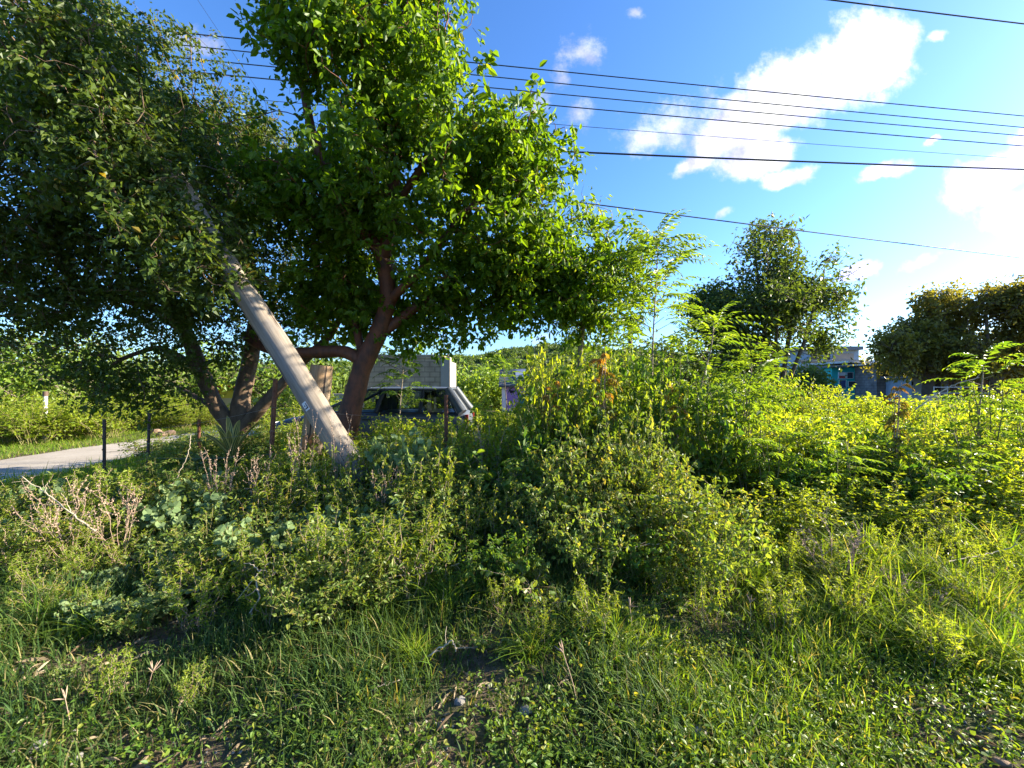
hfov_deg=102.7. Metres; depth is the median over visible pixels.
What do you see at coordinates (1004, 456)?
leafy shrub
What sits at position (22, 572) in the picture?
leafy weed
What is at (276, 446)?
shade shrub
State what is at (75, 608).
velvet weed
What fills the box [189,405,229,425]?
roadside bush
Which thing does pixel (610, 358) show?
tall shrub
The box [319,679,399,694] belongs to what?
fallen stick
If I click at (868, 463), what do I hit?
leafy shrub
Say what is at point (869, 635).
mound weed
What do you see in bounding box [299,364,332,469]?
stub post
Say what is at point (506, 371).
neem sapling
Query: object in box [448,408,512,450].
hut side shrub
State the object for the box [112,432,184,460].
shade shrub
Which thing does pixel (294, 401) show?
back bush
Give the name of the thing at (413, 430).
velvet weed
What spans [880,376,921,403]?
side shed
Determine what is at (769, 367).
neem sapling
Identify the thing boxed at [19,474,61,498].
leafy weed
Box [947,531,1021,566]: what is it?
dry branch
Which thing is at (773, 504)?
grass tuft
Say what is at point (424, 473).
leaved weed
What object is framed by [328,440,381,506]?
leafy weed
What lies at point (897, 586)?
mound weed
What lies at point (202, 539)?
leaved weed
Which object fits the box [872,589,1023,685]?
grass tuft
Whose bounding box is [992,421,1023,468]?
leafy shrub
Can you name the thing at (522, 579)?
sprawling weed
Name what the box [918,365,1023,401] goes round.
timber shed
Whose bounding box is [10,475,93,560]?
dry stalks
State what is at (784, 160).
power line
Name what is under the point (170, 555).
velvet weed
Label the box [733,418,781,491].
leafy shrub
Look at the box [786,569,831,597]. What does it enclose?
mound weed
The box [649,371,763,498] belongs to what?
tall shrub
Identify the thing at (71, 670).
weed
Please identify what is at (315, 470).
velvet weed
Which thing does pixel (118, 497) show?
velvet weed
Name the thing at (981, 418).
feathery shoot
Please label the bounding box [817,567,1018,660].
grass tuft
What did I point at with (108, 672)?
weed
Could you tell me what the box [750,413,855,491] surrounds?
leafy shrub
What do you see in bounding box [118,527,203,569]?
velvet weed
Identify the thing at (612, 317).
young tree
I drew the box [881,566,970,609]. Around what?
weed
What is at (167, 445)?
shade shrub
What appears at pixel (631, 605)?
seed head
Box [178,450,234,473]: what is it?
shade shrub
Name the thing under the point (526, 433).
leaved shrub
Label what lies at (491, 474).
leaved shrub
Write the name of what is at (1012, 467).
leafy shrub
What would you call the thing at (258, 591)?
crooked stick
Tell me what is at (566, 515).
leaved shrub
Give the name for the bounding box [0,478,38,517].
leafy weed
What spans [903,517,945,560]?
weed
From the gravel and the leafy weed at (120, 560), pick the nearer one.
the gravel
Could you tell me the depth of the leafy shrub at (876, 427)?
6.58 m
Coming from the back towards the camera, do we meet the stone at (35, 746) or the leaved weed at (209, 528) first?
the leaved weed at (209, 528)
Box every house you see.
[767,346,862,384]
[848,363,908,400]
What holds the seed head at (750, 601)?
on the ground at (476, 659)
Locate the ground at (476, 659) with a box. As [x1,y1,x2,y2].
[0,389,1023,767]
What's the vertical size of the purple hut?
2.568 m
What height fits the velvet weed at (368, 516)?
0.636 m
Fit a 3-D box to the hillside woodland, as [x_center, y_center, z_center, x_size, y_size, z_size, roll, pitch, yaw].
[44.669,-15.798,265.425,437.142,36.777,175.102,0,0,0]
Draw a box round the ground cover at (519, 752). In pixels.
[0,569,1023,767]
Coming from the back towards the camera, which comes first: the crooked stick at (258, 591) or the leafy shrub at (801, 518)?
the leafy shrub at (801, 518)
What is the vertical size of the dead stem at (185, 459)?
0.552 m
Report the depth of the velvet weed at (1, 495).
4.53 m
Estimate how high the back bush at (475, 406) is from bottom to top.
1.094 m
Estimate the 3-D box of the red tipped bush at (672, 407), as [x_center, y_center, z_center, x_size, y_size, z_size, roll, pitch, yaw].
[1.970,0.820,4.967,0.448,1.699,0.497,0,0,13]
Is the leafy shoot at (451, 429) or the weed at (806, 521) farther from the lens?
the leafy shoot at (451, 429)
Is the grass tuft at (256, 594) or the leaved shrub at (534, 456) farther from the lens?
the leaved shrub at (534, 456)
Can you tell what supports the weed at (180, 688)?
on the ground at (476, 659)
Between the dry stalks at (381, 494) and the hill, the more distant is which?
the hill
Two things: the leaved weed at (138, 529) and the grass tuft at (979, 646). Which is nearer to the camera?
the grass tuft at (979, 646)
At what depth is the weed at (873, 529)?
3.38 m
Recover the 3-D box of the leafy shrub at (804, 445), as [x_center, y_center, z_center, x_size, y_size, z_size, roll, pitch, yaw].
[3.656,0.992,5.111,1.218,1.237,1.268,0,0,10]
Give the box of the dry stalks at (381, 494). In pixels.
[371,467,397,513]
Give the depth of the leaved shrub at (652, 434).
4.06 m
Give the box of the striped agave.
[203,416,264,459]
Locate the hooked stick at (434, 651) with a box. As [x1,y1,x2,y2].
[419,626,472,662]
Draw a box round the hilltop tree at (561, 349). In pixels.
[557,336,576,355]
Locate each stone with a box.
[26,739,47,753]
[150,429,161,434]
[165,430,175,434]
[436,721,444,731]
[454,695,465,705]
[519,705,531,716]
[690,724,707,735]
[936,702,946,711]
[992,756,1012,767]
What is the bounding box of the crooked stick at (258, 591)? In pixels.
[236,562,287,621]
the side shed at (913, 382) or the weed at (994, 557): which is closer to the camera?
the weed at (994, 557)
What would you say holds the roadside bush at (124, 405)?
on the ground at (476, 659)
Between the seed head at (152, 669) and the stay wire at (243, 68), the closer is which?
the seed head at (152, 669)
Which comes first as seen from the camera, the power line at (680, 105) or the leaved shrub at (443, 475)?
the leaved shrub at (443, 475)
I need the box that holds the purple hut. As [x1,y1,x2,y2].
[499,369,528,414]
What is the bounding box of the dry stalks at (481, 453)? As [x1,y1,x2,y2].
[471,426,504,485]
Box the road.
[0,426,267,481]
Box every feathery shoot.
[678,375,749,477]
[704,377,793,501]
[721,418,824,507]
[745,421,786,494]
[797,438,901,516]
[802,403,860,448]
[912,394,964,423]
[913,429,1013,522]
[921,411,965,422]
[934,378,1023,472]
[975,408,1023,459]
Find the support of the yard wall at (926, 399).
on the ground at (476, 659)
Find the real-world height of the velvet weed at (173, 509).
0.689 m
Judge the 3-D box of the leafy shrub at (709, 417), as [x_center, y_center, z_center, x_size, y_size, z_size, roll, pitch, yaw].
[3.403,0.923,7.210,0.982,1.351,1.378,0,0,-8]
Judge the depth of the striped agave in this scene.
6.96 m
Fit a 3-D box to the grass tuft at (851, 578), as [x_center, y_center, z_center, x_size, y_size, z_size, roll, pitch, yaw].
[2.550,1.415,2.931,1.100,0.474,1.198,0,0,-28]
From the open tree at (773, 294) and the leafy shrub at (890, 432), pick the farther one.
the open tree at (773, 294)
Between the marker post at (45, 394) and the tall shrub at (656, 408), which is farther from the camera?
the marker post at (45, 394)
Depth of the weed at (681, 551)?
3.43 m
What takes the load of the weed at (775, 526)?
on the ground at (476, 659)
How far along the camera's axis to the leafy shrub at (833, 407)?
9.00 m
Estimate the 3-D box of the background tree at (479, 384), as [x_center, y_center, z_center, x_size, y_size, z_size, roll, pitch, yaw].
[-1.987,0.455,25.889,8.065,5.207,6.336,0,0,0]
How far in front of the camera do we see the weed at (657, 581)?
3.03 m
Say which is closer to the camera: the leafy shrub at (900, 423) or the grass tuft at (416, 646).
the grass tuft at (416, 646)
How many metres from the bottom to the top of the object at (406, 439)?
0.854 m
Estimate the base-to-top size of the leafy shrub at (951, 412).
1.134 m
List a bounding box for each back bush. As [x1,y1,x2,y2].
[254,407,301,438]
[278,397,336,418]
[286,396,336,416]
[288,399,337,416]
[330,397,374,410]
[330,400,374,410]
[375,393,418,408]
[404,398,419,407]
[462,389,491,415]
[470,403,490,424]
[480,410,508,422]
[482,406,500,415]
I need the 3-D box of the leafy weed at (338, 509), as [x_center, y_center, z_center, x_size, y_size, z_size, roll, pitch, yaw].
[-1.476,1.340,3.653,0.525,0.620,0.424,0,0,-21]
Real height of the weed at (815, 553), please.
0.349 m
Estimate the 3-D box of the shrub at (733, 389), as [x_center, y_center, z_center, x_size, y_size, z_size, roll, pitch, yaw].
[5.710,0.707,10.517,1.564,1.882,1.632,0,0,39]
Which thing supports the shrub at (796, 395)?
on the ground at (476, 659)
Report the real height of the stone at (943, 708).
0.031 m
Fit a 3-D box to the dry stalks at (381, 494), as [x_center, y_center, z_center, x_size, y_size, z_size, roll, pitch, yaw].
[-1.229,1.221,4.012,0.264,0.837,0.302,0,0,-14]
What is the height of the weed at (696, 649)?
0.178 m
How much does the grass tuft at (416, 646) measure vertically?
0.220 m
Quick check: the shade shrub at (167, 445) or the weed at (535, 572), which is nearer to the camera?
the weed at (535, 572)
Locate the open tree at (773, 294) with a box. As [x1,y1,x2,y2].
[670,212,870,397]
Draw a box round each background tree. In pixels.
[126,341,266,405]
[188,332,347,419]
[251,338,351,406]
[348,344,468,378]
[452,349,533,409]
[551,350,600,385]
[574,329,676,393]
[633,329,741,394]
[779,354,847,402]
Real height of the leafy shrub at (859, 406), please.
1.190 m
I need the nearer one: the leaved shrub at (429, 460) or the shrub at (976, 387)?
the leaved shrub at (429, 460)
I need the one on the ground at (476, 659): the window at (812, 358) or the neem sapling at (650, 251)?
the neem sapling at (650, 251)
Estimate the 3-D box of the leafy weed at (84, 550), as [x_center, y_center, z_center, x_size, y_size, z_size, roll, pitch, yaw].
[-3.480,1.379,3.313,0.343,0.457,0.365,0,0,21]
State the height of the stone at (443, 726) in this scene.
0.031 m
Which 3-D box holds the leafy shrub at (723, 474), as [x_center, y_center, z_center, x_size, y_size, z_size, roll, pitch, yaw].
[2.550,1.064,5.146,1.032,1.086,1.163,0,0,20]
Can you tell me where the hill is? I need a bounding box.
[339,347,740,388]
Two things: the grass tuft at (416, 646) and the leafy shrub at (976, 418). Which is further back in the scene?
the leafy shrub at (976, 418)
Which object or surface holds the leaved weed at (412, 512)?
on the ground at (476, 659)
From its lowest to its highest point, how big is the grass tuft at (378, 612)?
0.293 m
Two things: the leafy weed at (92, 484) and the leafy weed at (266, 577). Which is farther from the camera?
the leafy weed at (92, 484)
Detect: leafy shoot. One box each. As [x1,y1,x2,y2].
[0,511,58,577]
[12,503,126,563]
[150,547,197,597]
[224,552,270,585]
[320,480,363,528]
[431,424,472,490]
[448,502,487,552]
[502,448,538,490]
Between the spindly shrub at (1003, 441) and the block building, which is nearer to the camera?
the spindly shrub at (1003, 441)
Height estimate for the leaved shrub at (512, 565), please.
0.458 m
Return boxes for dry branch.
[565,541,657,549]
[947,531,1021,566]
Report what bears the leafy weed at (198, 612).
on the ground at (476, 659)
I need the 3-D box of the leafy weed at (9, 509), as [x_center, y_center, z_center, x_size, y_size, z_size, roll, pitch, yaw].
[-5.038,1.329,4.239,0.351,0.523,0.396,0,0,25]
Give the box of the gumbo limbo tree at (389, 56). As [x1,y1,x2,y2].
[178,0,665,444]
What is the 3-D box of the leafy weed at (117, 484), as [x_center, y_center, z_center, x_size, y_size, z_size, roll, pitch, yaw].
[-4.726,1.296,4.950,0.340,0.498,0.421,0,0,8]
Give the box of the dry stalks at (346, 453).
[326,411,353,490]
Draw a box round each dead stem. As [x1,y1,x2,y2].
[18,477,95,531]
[172,435,190,483]
[915,374,979,409]
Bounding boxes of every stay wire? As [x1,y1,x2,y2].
[118,1,249,108]
[199,2,293,143]
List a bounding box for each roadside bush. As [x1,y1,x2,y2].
[0,392,57,440]
[0,397,82,446]
[0,404,58,443]
[3,391,72,433]
[13,401,112,440]
[42,397,109,434]
[62,411,136,435]
[63,392,149,440]
[77,398,157,428]
[110,401,149,431]
[141,398,189,427]
[151,394,198,423]
[153,399,208,429]
[182,403,230,425]
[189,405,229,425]
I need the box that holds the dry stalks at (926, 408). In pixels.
[913,395,942,420]
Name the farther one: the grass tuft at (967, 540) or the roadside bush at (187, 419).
the roadside bush at (187, 419)
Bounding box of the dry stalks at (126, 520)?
[79,475,142,565]
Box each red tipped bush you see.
[537,381,568,454]
[587,352,622,461]
[660,383,694,488]
[876,382,916,489]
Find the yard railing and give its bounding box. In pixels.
[933,386,988,400]
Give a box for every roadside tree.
[0,318,95,432]
[0,322,157,407]
[27,338,197,424]
[141,344,216,412]
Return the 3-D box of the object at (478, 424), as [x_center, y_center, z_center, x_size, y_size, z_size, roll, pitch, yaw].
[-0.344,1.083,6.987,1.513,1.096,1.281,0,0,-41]
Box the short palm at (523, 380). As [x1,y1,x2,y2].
[508,371,571,408]
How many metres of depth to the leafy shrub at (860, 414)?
9.27 m
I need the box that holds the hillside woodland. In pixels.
[259,342,912,383]
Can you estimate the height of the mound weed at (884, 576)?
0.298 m
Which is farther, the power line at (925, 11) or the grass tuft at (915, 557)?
the power line at (925, 11)
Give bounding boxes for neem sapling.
[372,352,440,419]
[482,354,525,421]
[584,208,737,405]
[645,301,780,443]
[684,342,815,495]
[916,341,1023,435]
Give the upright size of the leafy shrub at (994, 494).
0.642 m
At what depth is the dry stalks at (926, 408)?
9.26 m
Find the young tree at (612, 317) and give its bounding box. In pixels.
[533,167,673,390]
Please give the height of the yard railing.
1.562 m
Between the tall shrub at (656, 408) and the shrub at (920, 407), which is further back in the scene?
the shrub at (920, 407)
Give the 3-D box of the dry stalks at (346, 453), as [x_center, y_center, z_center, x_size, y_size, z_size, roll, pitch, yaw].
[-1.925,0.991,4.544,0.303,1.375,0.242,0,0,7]
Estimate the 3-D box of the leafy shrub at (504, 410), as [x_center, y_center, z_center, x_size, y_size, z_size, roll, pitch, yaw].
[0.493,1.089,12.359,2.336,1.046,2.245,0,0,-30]
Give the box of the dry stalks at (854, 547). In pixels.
[786,508,874,588]
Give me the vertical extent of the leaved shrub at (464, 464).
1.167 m
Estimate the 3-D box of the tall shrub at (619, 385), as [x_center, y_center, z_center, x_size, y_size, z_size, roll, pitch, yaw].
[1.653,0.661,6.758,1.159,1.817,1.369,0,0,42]
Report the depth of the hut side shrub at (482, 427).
7.21 m
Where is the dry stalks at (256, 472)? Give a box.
[241,444,275,520]
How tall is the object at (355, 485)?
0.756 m
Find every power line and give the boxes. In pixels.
[9,14,1023,115]
[45,131,1023,257]
[134,53,1023,135]
[149,67,1023,145]
[184,45,1023,127]
[186,93,1021,158]
[233,134,1023,169]
[828,0,1023,24]
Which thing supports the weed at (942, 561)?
on the ground at (476, 659)
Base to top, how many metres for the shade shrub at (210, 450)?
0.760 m
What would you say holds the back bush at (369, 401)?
on the ground at (476, 659)
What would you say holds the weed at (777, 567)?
on the ground at (476, 659)
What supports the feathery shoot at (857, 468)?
on the ground at (476, 659)
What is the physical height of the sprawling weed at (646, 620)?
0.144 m
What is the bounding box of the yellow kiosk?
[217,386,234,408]
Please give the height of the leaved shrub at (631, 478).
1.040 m
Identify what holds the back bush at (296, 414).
on the ground at (476, 659)
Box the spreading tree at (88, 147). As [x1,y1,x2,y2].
[0,0,352,463]
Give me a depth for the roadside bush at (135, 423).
13.88 m
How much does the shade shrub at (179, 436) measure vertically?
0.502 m
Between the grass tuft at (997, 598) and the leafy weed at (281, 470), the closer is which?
the grass tuft at (997, 598)
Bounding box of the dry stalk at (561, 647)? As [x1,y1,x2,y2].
[555,641,576,699]
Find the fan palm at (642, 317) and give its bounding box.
[620,314,648,352]
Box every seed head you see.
[52,685,70,730]
[143,660,162,700]
[628,597,637,629]
[747,595,754,627]
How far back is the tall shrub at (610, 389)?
7.26 m
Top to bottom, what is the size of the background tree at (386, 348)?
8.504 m
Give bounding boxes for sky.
[0,0,1023,369]
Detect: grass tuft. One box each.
[0,570,114,640]
[1,582,178,648]
[184,573,326,629]
[222,555,367,619]
[289,558,409,624]
[315,576,416,641]
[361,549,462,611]
[380,615,459,676]
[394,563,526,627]
[485,604,582,685]
[549,585,674,656]
[674,527,787,594]
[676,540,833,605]
[721,483,852,535]
[721,485,789,547]
[729,498,867,557]
[760,582,1023,673]
[762,561,1020,660]
[772,527,914,587]
[795,512,951,564]
[797,540,987,627]
[802,521,969,606]
[810,551,988,643]
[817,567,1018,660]
[837,571,1020,661]
[840,530,1013,593]
[840,590,1019,679]
[866,507,1023,563]
[869,540,1023,610]
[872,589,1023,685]
[880,594,1023,689]
[882,597,1023,678]
[891,549,1023,635]
[899,510,1023,568]
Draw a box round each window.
[810,351,819,362]
[833,353,853,359]
[838,372,845,375]
[839,380,845,387]
[846,372,852,378]
[848,381,854,386]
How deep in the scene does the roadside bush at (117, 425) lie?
11.70 m
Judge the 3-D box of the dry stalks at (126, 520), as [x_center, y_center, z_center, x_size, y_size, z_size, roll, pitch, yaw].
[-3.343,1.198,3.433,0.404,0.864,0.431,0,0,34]
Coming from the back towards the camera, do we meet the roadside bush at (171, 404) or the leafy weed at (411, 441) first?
the roadside bush at (171, 404)
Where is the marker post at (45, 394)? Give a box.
[42,391,48,440]
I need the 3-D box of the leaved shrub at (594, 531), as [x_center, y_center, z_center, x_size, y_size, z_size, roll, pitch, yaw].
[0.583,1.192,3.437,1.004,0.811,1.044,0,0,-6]
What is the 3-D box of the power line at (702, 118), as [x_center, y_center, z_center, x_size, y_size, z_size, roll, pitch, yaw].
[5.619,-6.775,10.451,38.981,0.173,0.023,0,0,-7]
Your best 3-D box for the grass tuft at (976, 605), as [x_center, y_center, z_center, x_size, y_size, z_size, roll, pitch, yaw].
[2.779,1.484,2.759,0.966,0.384,1.125,0,0,14]
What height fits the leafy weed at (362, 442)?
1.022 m
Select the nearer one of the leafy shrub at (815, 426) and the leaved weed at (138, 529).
the leaved weed at (138, 529)
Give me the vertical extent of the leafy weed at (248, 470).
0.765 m
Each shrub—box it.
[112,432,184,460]
[136,441,202,471]
[142,438,195,456]
[151,430,219,455]
[163,426,220,448]
[165,429,225,457]
[165,433,193,446]
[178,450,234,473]
[191,424,224,456]
[216,428,280,465]
[217,444,279,476]
[240,418,286,457]
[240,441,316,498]
[247,423,300,458]
[255,417,303,444]
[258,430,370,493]
[276,420,301,453]
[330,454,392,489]
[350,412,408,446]
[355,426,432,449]
[361,518,429,588]
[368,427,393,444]
[383,439,465,497]
[383,484,473,572]
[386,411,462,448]
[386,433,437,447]
[412,474,505,552]
[414,467,472,519]
[418,424,495,500]
[427,529,502,597]
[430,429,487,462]
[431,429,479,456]
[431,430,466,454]
[441,420,521,502]
[443,465,509,531]
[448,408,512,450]
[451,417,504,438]
[453,439,563,537]
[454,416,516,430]
[461,414,507,439]
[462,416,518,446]
[465,437,495,462]
[468,471,544,550]
[471,434,520,472]
[479,484,521,547]
[483,528,542,592]
[485,429,558,495]
[491,415,560,510]
[493,403,515,418]
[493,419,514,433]
[495,408,520,425]
[500,489,579,568]
[501,441,597,550]
[507,349,604,461]
[511,376,568,430]
[513,340,587,430]
[513,359,592,454]
[515,386,590,503]
[519,434,609,506]
[521,424,628,522]
[523,349,591,408]
[524,473,646,567]
[538,466,616,562]
[544,498,638,594]
[550,378,644,518]
[553,363,631,434]
[560,405,642,519]
[563,368,662,457]
[565,445,644,517]
[567,364,617,384]
[583,341,639,391]
[584,365,633,405]
[584,371,648,406]
[588,425,698,541]
[588,446,732,566]
[589,344,676,430]
[589,395,685,490]
[596,513,671,589]
[602,420,686,528]
[606,457,668,558]
[611,374,697,479]
[621,335,703,447]
[645,462,693,545]
[645,476,785,601]
[647,477,780,548]
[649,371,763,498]
[668,370,728,398]
[668,476,732,567]
[675,405,733,435]
[681,375,735,402]
[682,429,754,508]
[698,383,758,421]
[701,403,806,503]
[703,377,765,403]
[723,366,769,403]
[727,379,812,427]
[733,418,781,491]
[743,475,874,545]
[749,419,834,488]
[750,411,788,432]
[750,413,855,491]
[753,373,823,413]
[758,436,862,503]
[762,401,833,444]
[765,412,871,496]
[767,383,845,416]
[771,415,851,442]
[785,432,897,506]
[786,403,878,428]
[789,495,880,537]
[791,397,860,427]
[794,384,858,409]
[795,399,878,416]
[797,475,946,538]
[813,412,867,427]
[824,412,882,485]
[825,418,865,434]
[827,412,882,429]
[831,418,914,483]
[832,414,885,429]
[838,392,929,424]
[838,407,880,427]
[843,420,912,439]
[845,417,935,497]
[846,400,901,415]
[847,419,934,459]
[862,428,993,513]
[871,413,924,424]
[871,423,992,470]
[872,442,1004,530]
[872,471,991,542]
[885,398,960,425]
[886,413,937,425]
[889,471,1023,540]
[892,418,967,432]
[907,422,1023,504]
[908,404,1009,414]
[910,406,962,444]
[910,408,951,473]
[917,401,1002,474]
[917,402,974,423]
[923,413,983,434]
[930,390,1023,419]
[932,425,1020,467]
[935,443,1023,523]
[942,403,1023,468]
[944,397,997,448]
[947,442,1023,512]
[949,413,1019,472]
[951,411,1016,440]
[953,380,1023,407]
[972,468,1023,528]
[982,383,1023,413]
[988,425,1023,465]
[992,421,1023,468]
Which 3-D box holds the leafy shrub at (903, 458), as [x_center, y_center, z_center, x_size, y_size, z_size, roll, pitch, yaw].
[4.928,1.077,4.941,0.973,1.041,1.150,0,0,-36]
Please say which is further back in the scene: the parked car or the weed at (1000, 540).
the parked car
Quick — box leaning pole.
[60,1,371,496]
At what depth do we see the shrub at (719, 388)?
9.34 m
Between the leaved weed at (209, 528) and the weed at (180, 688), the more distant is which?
the leaved weed at (209, 528)
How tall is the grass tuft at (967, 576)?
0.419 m
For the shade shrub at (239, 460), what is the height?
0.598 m
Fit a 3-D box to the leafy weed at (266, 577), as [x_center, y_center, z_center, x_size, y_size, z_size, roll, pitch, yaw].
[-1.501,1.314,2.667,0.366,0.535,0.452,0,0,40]
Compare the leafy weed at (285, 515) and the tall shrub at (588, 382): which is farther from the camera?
the tall shrub at (588, 382)
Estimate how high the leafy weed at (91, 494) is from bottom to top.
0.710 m
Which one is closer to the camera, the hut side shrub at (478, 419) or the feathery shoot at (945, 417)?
the hut side shrub at (478, 419)
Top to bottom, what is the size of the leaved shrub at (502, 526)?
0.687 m
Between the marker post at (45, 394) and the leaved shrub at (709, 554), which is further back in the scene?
the marker post at (45, 394)
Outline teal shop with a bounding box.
[797,360,874,400]
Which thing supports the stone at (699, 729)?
on the ground at (476, 659)
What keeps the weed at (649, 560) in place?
on the ground at (476, 659)
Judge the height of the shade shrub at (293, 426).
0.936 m
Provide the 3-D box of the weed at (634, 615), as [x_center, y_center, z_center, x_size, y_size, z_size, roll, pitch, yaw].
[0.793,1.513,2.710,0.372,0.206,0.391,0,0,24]
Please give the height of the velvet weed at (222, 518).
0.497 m
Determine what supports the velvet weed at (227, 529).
on the ground at (476, 659)
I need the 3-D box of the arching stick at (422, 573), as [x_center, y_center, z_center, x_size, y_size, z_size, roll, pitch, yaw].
[-0.767,1.395,2.901,0.939,0.189,0.118,0,0,-18]
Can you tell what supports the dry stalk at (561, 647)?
on the ground at (476, 659)
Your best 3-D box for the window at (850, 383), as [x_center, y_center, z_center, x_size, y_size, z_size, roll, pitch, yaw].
[27.369,0.000,32.961,0.669,0.463,0.071,0,0,0]
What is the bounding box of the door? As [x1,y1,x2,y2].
[935,379,940,395]
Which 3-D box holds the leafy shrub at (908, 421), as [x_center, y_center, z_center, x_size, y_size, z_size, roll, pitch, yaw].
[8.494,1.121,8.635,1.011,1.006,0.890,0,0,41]
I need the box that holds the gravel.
[4,630,1023,767]
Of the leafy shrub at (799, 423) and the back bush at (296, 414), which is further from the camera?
the back bush at (296, 414)
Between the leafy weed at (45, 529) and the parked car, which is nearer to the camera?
the leafy weed at (45, 529)
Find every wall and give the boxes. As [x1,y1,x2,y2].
[330,394,343,401]
[920,396,960,400]
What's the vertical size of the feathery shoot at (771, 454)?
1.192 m
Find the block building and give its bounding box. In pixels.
[363,349,455,405]
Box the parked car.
[269,386,473,446]
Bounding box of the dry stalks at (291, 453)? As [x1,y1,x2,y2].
[287,410,321,493]
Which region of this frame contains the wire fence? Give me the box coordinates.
[102,379,447,486]
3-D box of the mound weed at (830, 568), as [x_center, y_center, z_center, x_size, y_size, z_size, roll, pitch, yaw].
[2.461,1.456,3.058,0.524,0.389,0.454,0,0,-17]
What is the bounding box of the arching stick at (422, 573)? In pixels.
[353,561,464,588]
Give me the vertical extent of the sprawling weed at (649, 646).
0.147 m
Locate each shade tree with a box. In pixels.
[847,276,1000,395]
[939,273,1023,400]
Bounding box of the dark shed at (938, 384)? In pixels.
[914,373,949,395]
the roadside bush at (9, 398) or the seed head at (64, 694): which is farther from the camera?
the roadside bush at (9, 398)
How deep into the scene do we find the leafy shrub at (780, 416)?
5.07 m
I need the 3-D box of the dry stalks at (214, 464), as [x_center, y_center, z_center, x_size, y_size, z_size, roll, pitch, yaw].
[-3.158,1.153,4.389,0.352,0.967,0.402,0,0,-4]
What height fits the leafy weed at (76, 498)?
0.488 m
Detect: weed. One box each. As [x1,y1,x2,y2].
[0,469,33,508]
[0,477,25,501]
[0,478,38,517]
[0,487,48,528]
[0,491,30,527]
[0,492,39,520]
[0,510,29,561]
[0,511,49,544]
[0,530,27,575]
[2,545,51,592]
[2,564,79,619]
[5,468,117,519]
[7,527,68,557]
[8,509,82,569]
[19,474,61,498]
[24,656,85,689]
[26,480,92,538]
[43,463,115,521]
[46,541,101,583]
[54,503,124,543]
[54,593,125,629]
[58,480,96,512]
[58,502,108,559]
[58,522,112,578]
[61,564,129,601]
[66,580,110,617]
[78,465,150,528]
[78,466,119,497]
[82,642,137,707]
[88,589,171,646]
[90,480,159,520]
[97,537,146,577]
[100,569,213,622]
[102,509,168,547]
[107,470,139,496]
[109,518,158,565]
[112,452,213,493]
[114,483,162,533]
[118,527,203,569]
[122,480,232,538]
[129,468,231,517]
[132,466,172,521]
[134,502,243,565]
[134,541,193,594]
[151,537,210,574]
[155,467,241,515]
[155,507,217,544]
[160,473,220,515]
[161,555,233,636]
[163,534,268,590]
[167,543,234,602]
[171,655,211,708]
[181,486,252,528]
[189,494,273,529]
[195,477,277,509]
[195,500,261,545]
[201,458,249,496]
[208,571,230,601]
[213,517,313,576]
[214,505,304,561]
[220,452,268,497]
[220,524,279,601]
[227,461,310,529]
[238,544,311,627]
[245,507,322,564]
[249,534,378,641]
[254,468,319,524]
[259,447,313,518]
[263,441,316,511]
[263,516,330,584]
[265,487,319,524]
[283,457,349,520]
[289,442,339,527]
[289,503,370,587]
[292,466,357,513]
[292,505,400,580]
[295,477,359,528]
[317,539,415,615]
[321,449,418,536]
[323,467,373,529]
[325,497,368,540]
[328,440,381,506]
[330,434,412,498]
[333,510,398,606]
[347,434,389,487]
[354,497,432,552]
[354,514,423,569]
[363,476,409,516]
[365,437,402,494]
[365,437,437,488]
[367,479,474,544]
[369,458,431,519]
[373,499,457,606]
[375,426,450,473]
[385,437,419,486]
[392,467,473,517]
[405,446,469,520]
[409,448,483,500]
[445,612,524,654]
[474,678,523,733]
[477,552,588,626]
[482,567,515,617]
[517,590,557,649]
[526,550,546,595]
[546,601,580,627]
[554,582,658,644]
[571,570,622,649]
[602,591,660,624]
[611,627,696,680]
[623,523,663,579]
[643,549,680,603]
[656,582,745,620]
[657,622,726,666]
[663,522,694,574]
[685,558,734,627]
[752,507,780,544]
[758,518,802,574]
[758,573,808,636]
[763,554,803,601]
[779,599,841,634]
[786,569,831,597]
[789,506,816,535]
[795,548,875,594]
[798,544,856,578]
[800,576,865,613]
[806,533,837,563]
[812,597,885,639]
[821,547,884,584]
[822,566,883,628]
[824,611,909,646]
[827,527,886,563]
[842,585,907,615]
[847,567,909,600]
[855,521,905,559]
[862,573,931,605]
[877,560,934,589]
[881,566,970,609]
[901,584,957,602]
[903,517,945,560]
[907,601,977,679]
[910,543,955,582]
[927,523,982,572]
[931,513,974,556]
[942,568,992,620]
[965,536,1023,592]
[969,526,1017,568]
[973,522,1011,548]
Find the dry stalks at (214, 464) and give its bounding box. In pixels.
[200,446,244,508]
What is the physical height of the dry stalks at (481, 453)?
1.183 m

